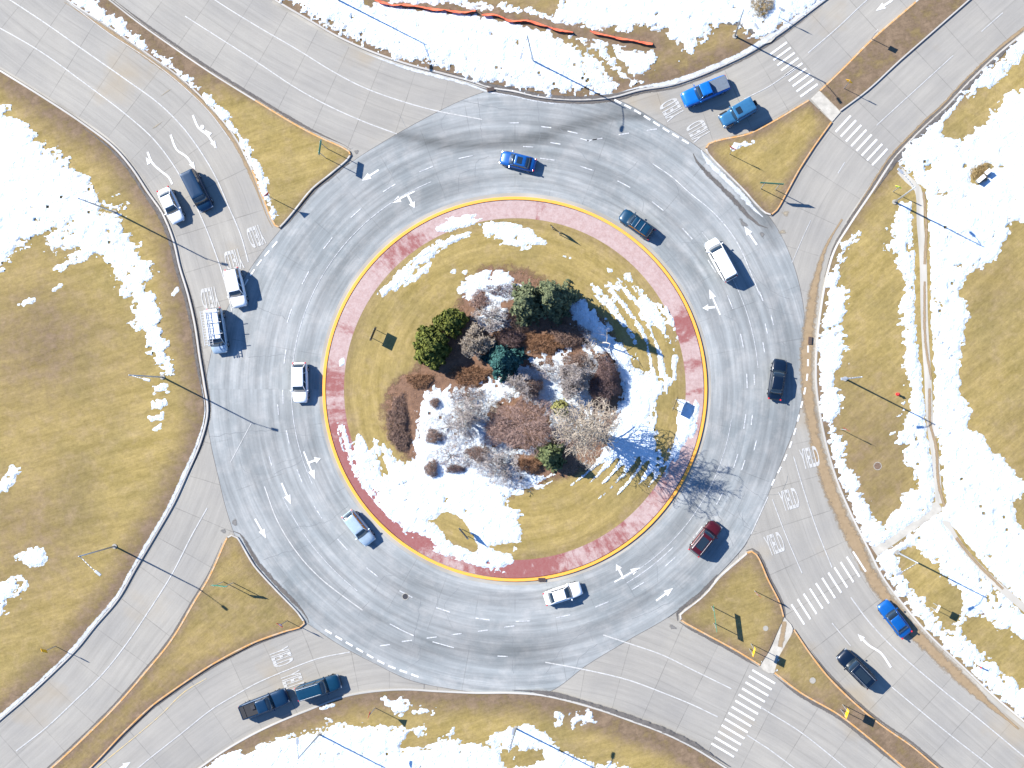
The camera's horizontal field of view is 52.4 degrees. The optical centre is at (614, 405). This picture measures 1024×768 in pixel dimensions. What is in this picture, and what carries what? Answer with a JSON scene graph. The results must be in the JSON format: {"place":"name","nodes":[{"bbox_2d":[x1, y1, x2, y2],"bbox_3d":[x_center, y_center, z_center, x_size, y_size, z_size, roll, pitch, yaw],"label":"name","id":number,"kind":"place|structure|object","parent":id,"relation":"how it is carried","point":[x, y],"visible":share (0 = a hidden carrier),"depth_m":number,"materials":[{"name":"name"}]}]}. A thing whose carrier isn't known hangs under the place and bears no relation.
{"place":"outdoors","nodes":[
{"label":"outdoors","id":0,"kind":"place"},
{"bbox_2d":[0,69,208,719],"bbox_3d":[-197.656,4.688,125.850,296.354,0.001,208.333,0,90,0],"label":"lawn","id":1,"kind":"structure","parent":0,"point":[93,455],"depth_m":125.85,"materials":[{"name":"beige plant"}]},
{"bbox_2d":[0,360,233,767],"bbox_3d":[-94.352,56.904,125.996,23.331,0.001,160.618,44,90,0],"label":"concrete road","id":2,"kind":"structure","parent":0,"point":[80,672],"depth_m":126.00,"materials":[{"name":"concrete"}]},
{"bbox_2d":[0,388,204,717],"bbox_3d":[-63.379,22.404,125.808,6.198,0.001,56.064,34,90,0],"label":"road silt","id":3,"kind":"object","parent":2,"relation":"on","point":[83,636],"visible":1,"depth_m":125.81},
{"bbox_2d":[0,67,210,723],"bbox_3d":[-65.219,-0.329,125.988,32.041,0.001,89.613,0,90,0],"label":"gutter","id":4,"kind":"object","parent":2,"relation":"on","point":[187,478],"visible":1,"depth_m":125.99,"materials":[{"name":"concrete"}]},
{"bbox_2d":[16,508,206,750],"bbox_3d":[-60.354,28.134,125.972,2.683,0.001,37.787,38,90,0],"label":"lane line","id":5,"kind":"object","parent":2,"relation":"on","point":[127,641],"visible":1,"depth_m":125.97,"materials":[{"name":"white paint"}]},
{"bbox_2d":[47,546,220,767],"bbox_3d":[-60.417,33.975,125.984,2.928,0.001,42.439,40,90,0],"label":"road silt","id":6,"kind":"object","parent":2,"relation":"on","point":[118,699],"visible":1,"depth_m":125.98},
{"bbox_2d":[51,537,227,767],"bbox_3d":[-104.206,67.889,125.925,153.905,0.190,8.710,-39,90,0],"label":"kerb","id":7,"kind":"structure","parent":2,"relation":"on","point":[85,736],"depth_m":125.83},
{"bbox_2d":[0,0,282,361],"bbox_3d":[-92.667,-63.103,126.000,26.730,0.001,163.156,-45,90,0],"label":"concrete road","id":8,"kind":"structure","parent":0,"point":[134,142],"depth_m":126.00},
{"bbox_2d":[0,28,231,311],"bbox_3d":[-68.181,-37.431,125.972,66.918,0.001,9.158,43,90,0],"label":"lane line","id":9,"kind":"object","parent":8,"relation":"on","point":[147,133],"visible":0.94,"depth_m":125.97,"materials":[{"name":"white paint"}]},
{"bbox_2d":[10,0,248,261],"bbox_3d":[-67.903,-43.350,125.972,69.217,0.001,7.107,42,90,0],"label":"lane line","id":10,"kind":"object","parent":8,"relation":"on","point":[155,101],"visible":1,"depth_m":125.97,"materials":[{"name":"white paint"}]},
{"bbox_2d":[84,128,203,406],"bbox_3d":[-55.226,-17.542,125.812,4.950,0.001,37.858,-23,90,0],"label":"road silt","id":11,"kind":"object","parent":8,"relation":"on","point":[156,209],"visible":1,"depth_m":125.81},
{"bbox_2d":[66,0,252,169],"bbox_3d":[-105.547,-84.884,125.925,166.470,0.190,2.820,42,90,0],"label":"kerb","id":12,"kind":"structure","parent":8,"relation":"on","point":[84,11],"depth_m":125.83,"materials":[{"name":"concrete"}]},
{"bbox_2d":[64,2,271,225],"bbox_3d":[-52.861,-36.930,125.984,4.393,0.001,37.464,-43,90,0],"label":"road silt","id":13,"kind":"object","parent":8,"relation":"on","point":[195,95],"visible":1,"depth_m":125.98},
{"bbox_2d":[157,186,185,224],"bbox_3d":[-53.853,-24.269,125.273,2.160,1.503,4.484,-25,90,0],"label":"sedan car","id":14,"kind":"object","parent":8,"relation":"on","point":[175,213],"visible":1,"depth_m":125.03,"materials":[{"name":"white paint"}]},
{"bbox_2d":[182,268,210,475],"bbox_3d":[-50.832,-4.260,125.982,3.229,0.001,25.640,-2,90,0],"label":"road silt","id":15,"kind":"object","parent":8,"relation":"on","point":[206,383],"visible":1,"depth_m":125.98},
{"bbox_2d":[180,168,213,212],"bbox_3d":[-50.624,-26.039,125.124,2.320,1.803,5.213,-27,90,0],"label":"minivan","id":16,"kind":"object","parent":8,"relation":"on","point":[202,199],"visible":1,"depth_m":124.34,"materials":[{"name":"blue paint"}]},
{"bbox_2d":[53,534,304,767],"bbox_3d":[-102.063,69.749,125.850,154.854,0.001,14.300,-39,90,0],"label":"traffic island","id":17,"kind":"structure","parent":0,"point":[250,604],"depth_m":125.85,"materials":[{"name":"beige plant"}]},
{"bbox_2d":[69,0,350,225],"bbox_3d":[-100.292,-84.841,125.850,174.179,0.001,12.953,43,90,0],"label":"traffic island","id":18,"kind":"structure","parent":0,"point":[296,166],"depth_m":125.85,"materials":[{"name":"beige plant"}]},
{"bbox_2d":[92,623,423,767],"bbox_3d":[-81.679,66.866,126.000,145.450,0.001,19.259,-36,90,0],"label":"concrete road","id":19,"kind":"structure","parent":0,"point":[215,731],"depth_m":126.00,"materials":[{"name":"concrete"}]},
{"bbox_2d":[89,620,304,767],"bbox_3d":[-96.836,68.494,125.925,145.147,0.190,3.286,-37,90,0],"label":"kerb","id":20,"kind":"structure","parent":19,"relation":"on","point":[121,734],"depth_m":125.83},
{"bbox_2d":[238,688,290,719],"bbox_3d":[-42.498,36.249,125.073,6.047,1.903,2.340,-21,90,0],"label":"pickup truck","id":21,"kind":"object","parent":19,"relation":"on","point":[267,702],"visible":1,"depth_m":124.88,"materials":[{"name":"blue paint"}]},
{"bbox_2d":[294,674,341,701],"bbox_3d":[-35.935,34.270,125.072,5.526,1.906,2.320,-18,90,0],"label":"suv car","id":22,"kind":"object","parent":19,"relation":"on","point":[328,684],"visible":1,"depth_m":124.58,"materials":[{"name":"teal paint"}]},
{"bbox_2d":[199,688,726,767],"bbox_3d":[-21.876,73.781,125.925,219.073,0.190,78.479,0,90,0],"label":"kerb","id":23,"kind":"structure","parent":19,"relation":"on","point":[443,691],"depth_m":125.83,"materials":[{"name":"concrete"}]},
{"bbox_2d":[517,690,729,766],"bbox_3d":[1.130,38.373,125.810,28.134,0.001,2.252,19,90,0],"label":"road silt","id":24,"kind":"object","parent":23,"relation":"on","point":[638,720],"visible":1,"depth_m":125.81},
{"bbox_2d":[112,0,494,162],"bbox_3d":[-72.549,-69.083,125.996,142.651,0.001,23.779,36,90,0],"label":"concrete road","id":25,"kind":"structure","parent":0,"point":[168,19],"depth_m":126.00,"materials":[{"name":"concrete"}]},
{"bbox_2d":[116,1,348,147],"bbox_3d":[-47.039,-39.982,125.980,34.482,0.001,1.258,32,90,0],"label":"road silt","id":26,"kind":"object","parent":25,"relation":"on","point":[235,84],"visible":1,"depth_m":125.98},
{"bbox_2d":[272,0,822,103],"bbox_3d":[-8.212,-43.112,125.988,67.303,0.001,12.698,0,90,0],"label":"gutter","id":27,"kind":"object","parent":25,"relation":"on","point":[336,38],"visible":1,"depth_m":125.99,"materials":[{"name":"concrete"}]},
{"bbox_2d":[366,53,574,103],"bbox_3d":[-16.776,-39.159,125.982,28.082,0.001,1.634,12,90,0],"label":"road silt","id":28,"kind":"object","parent":27,"relation":"on","point":[432,74],"visible":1,"depth_m":125.98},
{"bbox_2d":[202,691,722,767],"bbox_3d":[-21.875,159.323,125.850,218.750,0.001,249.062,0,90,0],"label":"lawn","id":29,"kind":"structure","parent":0,"point":[482,718],"depth_m":125.85,"materials":[{"name":"beige plant"}]},
{"bbox_2d":[207,90,804,694],"bbox_3d":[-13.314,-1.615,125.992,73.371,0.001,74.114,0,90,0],"label":"ring road","id":30,"kind":"structure","parent":0,"point":[245,386],"depth_m":125.99,"materials":[{"name":"asphalt"}]},
{"bbox_2d":[204,307,229,353],"bbox_3d":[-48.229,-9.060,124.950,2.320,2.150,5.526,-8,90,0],"label":"work van","id":31,"kind":"object","parent":30,"relation":"on","point":[220,342],"visible":0.97,"depth_m":124.35,"materials":[{"name":"silver metal"}]},
{"bbox_2d":[223,267,248,307],"bbox_3d":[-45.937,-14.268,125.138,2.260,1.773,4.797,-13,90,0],"label":"suv car","id":32,"kind":"object","parent":30,"relation":"on","point":[234,281],"visible":1,"depth_m":124.66,"materials":[{"name":"white paint"}]},
{"bbox_2d":[234,531,308,622],"bbox_3d":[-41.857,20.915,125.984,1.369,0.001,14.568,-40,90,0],"label":"road silt","id":33,"kind":"object","parent":30,"relation":"on","point":[275,582],"visible":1,"depth_m":125.98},
{"bbox_2d":[290,362,309,402],"bbox_3d":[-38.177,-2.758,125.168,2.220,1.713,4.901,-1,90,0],"label":"suv car","id":34,"kind":"object","parent":30,"relation":"on","point":[299,390],"visible":1,"depth_m":124.80,"materials":[{"name":"white paint"}]},
{"bbox_2d":[341,509,375,546],"bbox_3d":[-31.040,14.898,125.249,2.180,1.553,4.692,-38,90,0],"label":"hatchback car","id":35,"kind":"object","parent":30,"relation":"on","point":[359,528],"visible":1,"depth_m":124.86,"materials":[{"name":"silver metal"}]},
{"bbox_2d":[210,100,799,673],"bbox_3d":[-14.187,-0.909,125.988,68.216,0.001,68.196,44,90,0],"label":"road cracks","id":36,"kind":"object","parent":30,"relation":"on","point":[694,486],"visible":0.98,"depth_m":125.99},
{"bbox_2d":[207,92,804,691],"bbox_3d":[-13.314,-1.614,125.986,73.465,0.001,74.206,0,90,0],"label":"road seam","id":37,"kind":"object","parent":30,"relation":"on","point":[641,632],"visible":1,"depth_m":125.99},
{"bbox_2d":[120,0,892,767],"bbox_3d":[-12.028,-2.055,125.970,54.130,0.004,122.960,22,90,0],"label":"road arrow","id":38,"kind":"object","parent":30,"relation":"on","point":[316,460],"visible":1,"depth_m":125.97,"materials":[{"name":"white paint"}]},
{"bbox_2d":[322,197,706,581],"bbox_3d":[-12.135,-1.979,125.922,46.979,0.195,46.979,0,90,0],"label":"kerb","id":39,"kind":"structure","parent":30,"relation":"on","point":[368,511],"depth_m":125.83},
{"bbox_2d":[319,193,710,584],"bbox_3d":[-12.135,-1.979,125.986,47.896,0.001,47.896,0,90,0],"label":"gutter","id":40,"kind":"object","parent":30,"relation":"on","point":[694,463],"visible":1,"depth_m":125.99,"materials":[{"name":"concrete"}]},
{"bbox_2d":[499,150,536,172],"bbox_3d":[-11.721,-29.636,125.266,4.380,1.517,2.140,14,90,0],"label":"sedan car","id":41,"kind":"object","parent":30,"relation":"on","point":[525,163],"visible":1,"depth_m":125.03,"materials":[{"name":"blue paint"}]},
{"bbox_2d":[232,99,808,677],"bbox_3d":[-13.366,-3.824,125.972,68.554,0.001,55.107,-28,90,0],"label":"yield line","id":42,"kind":"object","parent":30,"relation":"on","point":[772,483],"visible":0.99,"depth_m":125.97,"materials":[{"name":"white paint"}]},
{"bbox_2d":[269,122,773,656],"bbox_3d":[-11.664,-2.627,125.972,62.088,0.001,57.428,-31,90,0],"label":"lane dashes","id":43,"kind":"object","parent":30,"relation":"on","point":[741,340],"visible":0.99,"depth_m":125.97,"materials":[{"name":"paint"}]},
{"bbox_2d":[542,581,582,605],"bbox_3d":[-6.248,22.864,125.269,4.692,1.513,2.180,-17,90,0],"label":"sedan car","id":44,"kind":"object","parent":30,"relation":"on","point":[566,592],"visible":1,"depth_m":125.03,"materials":[{"name":"white paint"}]},
{"bbox_2d":[471,84,668,103],"bbox_3d":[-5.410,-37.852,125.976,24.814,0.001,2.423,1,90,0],"label":"road silt","id":45,"kind":"object","parent":30,"relation":"on","point":[577,102],"visible":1,"depth_m":125.98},
{"bbox_2d":[618,208,655,239],"bbox_3d":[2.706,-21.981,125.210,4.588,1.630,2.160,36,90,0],"label":"hatchback car","id":46,"kind":"object","parent":30,"relation":"on","point":[638,225],"visible":1,"depth_m":124.84,"materials":[{"name":"teal paint"}]},
{"bbox_2d":[688,520,721,557],"bbox_3d":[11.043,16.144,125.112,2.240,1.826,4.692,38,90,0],"label":"suv car","id":47,"kind":"object","parent":30,"relation":"on","point":[704,539],"visible":1,"depth_m":124.59,"materials":[{"name":"red paint"}]},
{"bbox_2d":[704,237,737,282],"bbox_3d":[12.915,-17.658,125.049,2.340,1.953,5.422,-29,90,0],"label":"passenger van","id":48,"kind":"object","parent":30,"relation":"on","point":[720,259],"visible":1,"depth_m":124.11,"materials":[{"name":"white paint"}]},
{"bbox_2d":[693,153,766,227],"bbox_3d":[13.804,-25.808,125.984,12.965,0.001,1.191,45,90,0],"label":"road silt","id":49,"kind":"object","parent":30,"relation":"on","point":[727,193],"visible":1,"depth_m":125.98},
{"bbox_2d":[701,150,762,216],"bbox_3d":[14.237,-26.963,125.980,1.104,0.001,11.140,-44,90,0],"label":"snow patch","id":50,"kind":"object","parent":30,"relation":"on","point":[716,169],"visible":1,"depth_m":125.98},
{"bbox_2d":[767,359,787,400],"bbox_3d":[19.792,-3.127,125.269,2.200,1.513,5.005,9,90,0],"label":"sedan car","id":51,"kind":"object","parent":30,"relation":"on","point":[778,373],"visible":1,"depth_m":125.02,"materials":[{"name":"black paint"}]},
{"bbox_2d":[344,218,685,559],"bbox_3d":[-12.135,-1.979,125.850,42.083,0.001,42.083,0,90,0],"label":"island lawn","id":52,"kind":"structure","parent":0,"point":[561,515],"depth_m":125.85,"materials":[{"name":"beige plant"}]},
{"bbox_2d":[379,264,627,495],"bbox_3d":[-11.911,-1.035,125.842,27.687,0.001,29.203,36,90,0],"label":"mulch bed","id":53,"kind":"object","parent":52,"relation":"on","point":[400,387],"visible":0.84,"depth_m":125.84,"materials":[{"name":"brown plant"}]},
{"bbox_2d":[385,392,406,448],"bbox_3d":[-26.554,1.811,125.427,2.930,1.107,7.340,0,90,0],"label":"bare shrub","id":54,"kind":"object","parent":53,"relation":"on","point":[394,428],"visible":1,"depth_m":125.48,"materials":[{"name":"brown plant"}]},
{"bbox_2d":[412,325,452,370],"bbox_3d":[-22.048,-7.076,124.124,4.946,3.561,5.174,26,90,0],"label":"evergreen bush","id":55,"kind":"object","parent":53,"relation":"on","point":[433,348],"visible":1,"depth_m":123.48,"materials":[{"name":"green plant"}]},
{"bbox_2d":[432,308,469,339],"bbox_3d":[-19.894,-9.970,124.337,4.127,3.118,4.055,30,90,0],"label":"evergreen bush","id":56,"kind":"object","parent":53,"relation":"on","point":[451,322],"visible":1,"depth_m":123.64,"materials":[{"name":"green plant"}]},
{"bbox_2d":[445,395,488,443],"bbox_3d":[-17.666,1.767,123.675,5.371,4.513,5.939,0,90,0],"label":"bare tree","id":57,"kind":"object","parent":53,"relation":"on","point":[467,415],"visible":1,"depth_m":123.55,"materials":[{"name":"grey plant"}]},
{"bbox_2d":[445,365,489,387],"bbox_3d":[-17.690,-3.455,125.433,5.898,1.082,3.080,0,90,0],"label":"bare shrub","id":58,"kind":"object","parent":53,"relation":"on","point":[462,376],"visible":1,"depth_m":125.48,"materials":[{"name":"brown plant"}]},
{"bbox_2d":[460,322,495,359],"bbox_3d":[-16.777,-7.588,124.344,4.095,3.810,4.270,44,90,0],"label":"bare tree","id":59,"kind":"object","parent":53,"relation":"on","point":[474,342],"visible":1,"depth_m":123.67,"materials":[{"name":"grey plant"}]},
{"bbox_2d":[470,298,506,334],"bbox_3d":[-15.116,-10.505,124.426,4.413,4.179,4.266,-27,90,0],"label":"bare tree","id":60,"kind":"object","parent":53,"relation":"on","point":[494,313],"visible":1,"depth_m":123.94,"materials":[{"name":"grey plant"}]},
{"bbox_2d":[483,412,511,447],"bbox_3d":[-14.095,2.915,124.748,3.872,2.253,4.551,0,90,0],"label":"bare shrub","id":61,"kind":"object","parent":53,"relation":"on","point":[496,432],"visible":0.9,"depth_m":124.67,"materials":[{"name":"brown plant"}]},
{"bbox_2d":[481,452,520,484],"bbox_3d":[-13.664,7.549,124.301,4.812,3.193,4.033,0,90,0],"label":"bare tree","id":62,"kind":"object","parent":53,"relation":"on","point":[493,472],"visible":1,"depth_m":124.13,"materials":[{"name":"grey plant"}]},
{"bbox_2d":[479,342,528,384],"bbox_3d":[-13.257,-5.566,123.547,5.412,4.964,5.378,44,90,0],"label":"conifer tree","id":63,"kind":"object","parent":53,"relation":"on","point":[502,361],"visible":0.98,"depth_m":124.32,"materials":[{"name":"green plant"}]},
{"bbox_2d":[493,328,526,350],"bbox_3d":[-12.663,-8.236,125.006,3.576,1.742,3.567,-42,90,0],"label":"bare shrub","id":64,"kind":"object","parent":53,"relation":"on","point":[510,344],"visible":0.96,"depth_m":124.95,"materials":[{"name":"brown plant"}]},
{"bbox_2d":[501,371,536,401],"bbox_3d":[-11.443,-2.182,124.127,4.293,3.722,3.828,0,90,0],"label":"bare tree","id":65,"kind":"object","parent":53,"relation":"on","point":[517,383],"visible":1,"depth_m":123.78,"materials":[{"name":"grey plant"}]},
{"bbox_2d":[483,393,554,456],"bbox_3d":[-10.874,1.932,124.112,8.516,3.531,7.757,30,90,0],"label":"bare shrub","id":66,"kind":"object","parent":53,"relation":"on","point":[513,429],"visible":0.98,"depth_m":124.03,"materials":[{"name":"brown plant"}]},
{"bbox_2d":[509,278,543,329],"bbox_3d":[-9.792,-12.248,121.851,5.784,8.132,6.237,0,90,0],"label":"conifer tree","id":67,"kind":"object","parent":53,"relation":"on","point":[526,309],"visible":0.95,"depth_m":122.13,"materials":[{"name":"green plant"}]},
{"bbox_2d":[522,331,571,354],"bbox_3d":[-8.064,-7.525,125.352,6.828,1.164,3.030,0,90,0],"label":"bare shrub","id":68,"kind":"object","parent":53,"relation":"on","point":[544,340],"visible":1,"depth_m":125.40,"materials":[{"name":"brown plant"}]},
{"bbox_2d":[534,438,567,473],"bbox_3d":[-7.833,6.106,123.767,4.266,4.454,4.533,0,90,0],"label":"conifer tree","id":69,"kind":"object","parent":53,"relation":"on","point":[549,455],"visible":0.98,"depth_m":124.37,"materials":[{"name":"green plant"}]},
{"bbox_2d":[536,278,580,327],"bbox_3d":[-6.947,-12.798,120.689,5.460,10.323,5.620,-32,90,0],"label":"conifer tree","id":70,"kind":"object","parent":53,"relation":"on","point":[556,300],"visible":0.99,"depth_m":121.80,"materials":[{"name":"green plant"}]},
{"bbox_2d":[547,324,591,348],"bbox_3d":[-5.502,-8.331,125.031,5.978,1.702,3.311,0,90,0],"label":"bare shrub","id":71,"kind":"object","parent":53,"relation":"on","point":[574,340],"visible":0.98,"depth_m":125.05,"materials":[{"name":"brown plant"}]},
{"bbox_2d":[556,362,590,401],"bbox_3d":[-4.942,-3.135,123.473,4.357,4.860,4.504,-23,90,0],"label":"bare tree","id":72,"kind":"object","parent":53,"relation":"on","point":[574,382],"visible":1,"depth_m":122.98,"materials":[{"name":"grey plant"}]},
{"bbox_2d":[547,396,622,471],"bbox_3d":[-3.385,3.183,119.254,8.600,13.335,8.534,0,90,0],"label":"bare tree","id":73,"kind":"object","parent":53,"relation":"on","point":[587,427],"visible":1,"depth_m":117.42,"materials":[{"name":"grey plant"}]},
{"bbox_2d":[587,371,620,408],"bbox_3d":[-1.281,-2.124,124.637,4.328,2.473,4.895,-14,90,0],"label":"bare shrub","id":74,"kind":"object","parent":53,"relation":"on","point":[598,388],"visible":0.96,"depth_m":124.48,"materials":[{"name":"brown plant"}]},
{"bbox_2d":[596,355,619,385],"bbox_3d":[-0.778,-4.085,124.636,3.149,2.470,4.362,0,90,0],"label":"bare shrub","id":75,"kind":"object","parent":53,"relation":"on","point":[608,368],"visible":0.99,"depth_m":124.44,"materials":[{"name":"brown plant"}]},
{"bbox_2d":[326,200,703,577],"bbox_3d":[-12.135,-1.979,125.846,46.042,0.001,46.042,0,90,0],"label":"brick apron","id":76,"kind":"object","parent":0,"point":[638,258],"visible":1,"depth_m":125.85,"materials":[{"name":"brick"}]},
{"bbox_2d":[274,0,825,100],"bbox_3d":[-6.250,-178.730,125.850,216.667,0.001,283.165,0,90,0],"label":"lawn","id":77,"kind":"structure","parent":0,"point":[721,43],"depth_m":125.85,"materials":[{"name":"beige plant"}]},
{"bbox_2d":[438,70,637,98],"bbox_3d":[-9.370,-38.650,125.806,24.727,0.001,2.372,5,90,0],"label":"road silt","id":78,"kind":"object","parent":77,"relation":"on","point":[545,95],"visible":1,"depth_m":125.81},
{"bbox_2d":[622,0,823,91],"bbox_3d":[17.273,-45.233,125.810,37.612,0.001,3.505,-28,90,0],"label":"road silt","id":79,"kind":"object","parent":77,"relation":"on","point":[731,58],"visible":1,"depth_m":125.81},
{"bbox_2d":[283,97,830,693],"bbox_3d":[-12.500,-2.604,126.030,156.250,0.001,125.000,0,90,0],"label":"road base","id":80,"kind":"object","parent":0,"point":[735,559],"depth_m":126.03,"materials":[{"name":"concrete"}]},
{"bbox_2d":[0,70,208,720],"bbox_3d":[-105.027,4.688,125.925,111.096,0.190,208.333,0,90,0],"label":"kerb","id":81,"kind":"structure","parent":80,"relation":"on","point":[202,373],"depth_m":125.83,"materials":[{"name":"concrete"}]},
{"bbox_2d":[275,0,824,100],"bbox_3d":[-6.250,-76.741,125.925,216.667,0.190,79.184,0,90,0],"label":"kerb","id":82,"kind":"structure","parent":80,"relation":"on","point":[461,78],"depth_m":125.83,"materials":[{"name":"concrete"}]},
{"bbox_2d":[815,32,1023,721],"bbox_3d":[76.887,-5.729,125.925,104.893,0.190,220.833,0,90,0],"label":"kerb","id":83,"kind":"structure","parent":80,"relation":"on","point":[821,422],"depth_m":125.83,"materials":[{"name":"concrete"}]},
{"bbox_2d":[543,618,902,767],"bbox_3d":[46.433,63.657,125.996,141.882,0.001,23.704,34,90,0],"label":"concrete road","id":84,"kind":"structure","parent":0,"point":[842,743],"depth_m":126.00,"materials":[{"name":"concrete"}]},
{"bbox_2d":[711,42,887,757],"bbox_3d":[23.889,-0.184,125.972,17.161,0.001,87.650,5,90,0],"label":"crosswalk","id":85,"kind":"structure","parent":84,"relation":"on","point":[873,163],"depth_m":125.97,"materials":[{"name":"white paint"}]},
{"bbox_2d":[775,676,900,767],"bbox_3d":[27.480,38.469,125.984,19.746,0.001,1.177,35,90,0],"label":"road silt","id":86,"kind":"object","parent":84,"relation":"on","point":[861,735],"visible":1,"depth_m":125.98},
{"bbox_2d":[679,551,783,664],"bbox_3d":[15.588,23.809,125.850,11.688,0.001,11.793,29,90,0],"label":"traffic island","id":87,"kind":"structure","parent":0,"point":[745,613],"depth_m":125.85,"materials":[{"name":"beige plant"}]},
{"bbox_2d":[620,0,915,153],"bbox_3d":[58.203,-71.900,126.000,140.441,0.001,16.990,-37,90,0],"label":"concrete road","id":88,"kind":"structure","parent":0,"point":[832,55],"depth_m":126.00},
{"bbox_2d":[680,75,730,107],"bbox_3d":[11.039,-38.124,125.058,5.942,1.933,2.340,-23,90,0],"label":"pickup truck","id":89,"kind":"object","parent":88,"relation":"on","point":[703,92],"visible":1,"depth_m":124.86,"materials":[{"name":"blue paint"}]},
{"bbox_2d":[718,97,757,128],"bbox_3d":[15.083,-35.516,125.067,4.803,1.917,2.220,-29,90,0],"label":"off road car","id":90,"kind":"object","parent":88,"relation":"on","point":[737,113],"visible":1,"depth_m":124.51,"materials":[{"name":"blue metal"}]},
{"bbox_2d":[705,101,831,215],"bbox_3d":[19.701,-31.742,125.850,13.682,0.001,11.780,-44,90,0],"label":"traffic island","id":91,"kind":"structure","parent":0,"point":[778,151],"depth_m":125.85,"materials":[{"name":"beige plant"}]},
{"bbox_2d":[760,617,792,672],"bbox_3d":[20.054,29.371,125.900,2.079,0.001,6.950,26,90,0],"label":"footpath","id":92,"kind":"structure","parent":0,"point":[769,663],"depth_m":125.90,"materials":[{"name":"concrete"}]},
{"bbox_2d":[811,91,839,120],"bbox_3d":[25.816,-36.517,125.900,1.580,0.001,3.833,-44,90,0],"label":"footpath","id":93,"kind":"structure","parent":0,"point":[825,105],"depth_m":125.90,"materials":[{"name":"concrete"}]},
{"bbox_2d":[774,630,937,767],"bbox_3d":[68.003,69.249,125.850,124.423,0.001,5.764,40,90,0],"label":"traffic island","id":94,"kind":"structure","parent":0,"point":[797,667],"depth_m":125.85,"materials":[{"name":"beige plant"}]},
{"bbox_2d":[747,374,1023,767],"bbox_3d":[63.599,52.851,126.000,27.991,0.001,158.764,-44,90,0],"label":"concrete road","id":95,"kind":"structure","parent":0,"point":[826,643],"depth_m":126.00,"materials":[{"name":"concrete"}]},
{"bbox_2d":[836,648,876,689],"bbox_3d":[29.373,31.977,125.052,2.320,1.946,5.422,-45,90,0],"label":"suv car","id":96,"kind":"object","parent":95,"relation":"on","point":[852,664],"visible":1,"depth_m":124.58,"materials":[{"name":"black paint"}]},
{"bbox_2d":[793,629,938,767],"bbox_3d":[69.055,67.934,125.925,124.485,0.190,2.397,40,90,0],"label":"kerb","id":97,"kind":"structure","parent":95,"relation":"on","point":[902,739],"depth_m":125.83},
{"bbox_2d":[809,648,942,767],"bbox_3d":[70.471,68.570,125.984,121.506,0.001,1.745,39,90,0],"label":"road silt","id":98,"kind":"object","parent":95,"relation":"on","point":[877,718],"visible":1,"depth_m":125.98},
{"bbox_2d":[877,599,912,639],"bbox_3d":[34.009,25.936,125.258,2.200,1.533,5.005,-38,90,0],"label":"sedan car","id":99,"kind":"object","parent":95,"relation":"on","point":[893,618],"visible":1,"depth_m":125.02,"materials":[{"name":"blue paint"}]},
{"bbox_2d":[800,219,1018,728],"bbox_3d":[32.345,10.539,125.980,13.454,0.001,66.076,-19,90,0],"label":"road silt","id":100,"kind":"object","parent":95,"relation":"on","point":[852,538],"visible":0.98,"depth_m":125.98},
{"bbox_2d":[811,26,1023,727],"bbox_3d":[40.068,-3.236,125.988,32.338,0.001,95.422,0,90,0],"label":"gutter","id":101,"kind":"object","parent":95,"relation":"on","point":[964,672],"visible":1,"depth_m":125.99,"materials":[{"name":"concrete"}]},
{"bbox_2d":[821,0,969,109],"bbox_3d":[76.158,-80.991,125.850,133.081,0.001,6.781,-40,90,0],"label":"traffic island","id":102,"kind":"structure","parent":0,"point":[879,56],"depth_m":125.85,"materials":[{"name":"plant"}]},
{"bbox_2d":[769,0,1023,373],"bbox_3d":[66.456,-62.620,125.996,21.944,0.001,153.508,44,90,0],"label":"concrete road","id":103,"kind":"structure","parent":0,"point":[823,195],"depth_m":126.00,"materials":[{"name":"concrete"}]},
{"bbox_2d":[824,31,1022,276],"bbox_3d":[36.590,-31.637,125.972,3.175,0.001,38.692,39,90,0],"label":"road silt","id":104,"kind":"object","parent":103,"relation":"on","point":[908,139],"visible":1,"depth_m":125.97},
{"bbox_2d":[848,27,1023,219],"bbox_3d":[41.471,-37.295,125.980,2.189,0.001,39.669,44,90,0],"label":"road silt","id":105,"kind":"object","parent":103,"relation":"on","point":[989,56],"visible":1,"depth_m":125.98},
{"bbox_2d":[815,33,1023,720],"bbox_3d":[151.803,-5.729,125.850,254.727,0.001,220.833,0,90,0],"label":"lawn","id":106,"kind":"structure","parent":0,"point":[991,376],"depth_m":125.85,"materials":[{"name":"beige plant"}]},
{"bbox_2d":[0,0,1023,767],"bbox_3d":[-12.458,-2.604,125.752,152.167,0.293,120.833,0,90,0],"label":"snow","id":107,"kind":"structure","parent":106,"relation":"on","point":[974,234],"depth_m":125.75,"materials":[{"name":"snow"}]},
{"bbox_2d":[871,501,942,555],"bbox_3d":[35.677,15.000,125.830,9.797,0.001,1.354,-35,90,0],"label":"footpath","id":108,"kind":"structure","parent":106,"relation":"on","point":[880,548],"depth_m":125.83,"materials":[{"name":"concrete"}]},
{"bbox_2d":[897,168,941,503],"bbox_3d":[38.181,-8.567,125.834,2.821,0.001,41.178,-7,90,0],"label":"footpath","id":109,"kind":"structure","parent":106,"relation":"on","point":[921,235],"depth_m":125.83,"materials":[{"name":"concrete"}]},
{"bbox_2d":[928,388,945,506],"bbox_3d":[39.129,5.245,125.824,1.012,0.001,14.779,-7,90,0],"label":"footpath soil","id":110,"kind":"structure","parent":109,"relation":"on","point":[936,448],"depth_m":125.82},
{"bbox_2d":[874,41,1016,192],"bbox_3d":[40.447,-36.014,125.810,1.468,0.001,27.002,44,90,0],"label":"road silt","id":111,"kind":"object","parent":106,"relation":"on","point":[924,130],"visible":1,"depth_m":125.81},
{"bbox_2d":[942,521,1023,611],"bbox_3d":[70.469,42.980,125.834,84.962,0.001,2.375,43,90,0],"label":"footpath","id":112,"kind":"structure","parent":106,"relation":"on","point":[1012,597],"depth_m":125.83,"materials":[{"name":"snow"}]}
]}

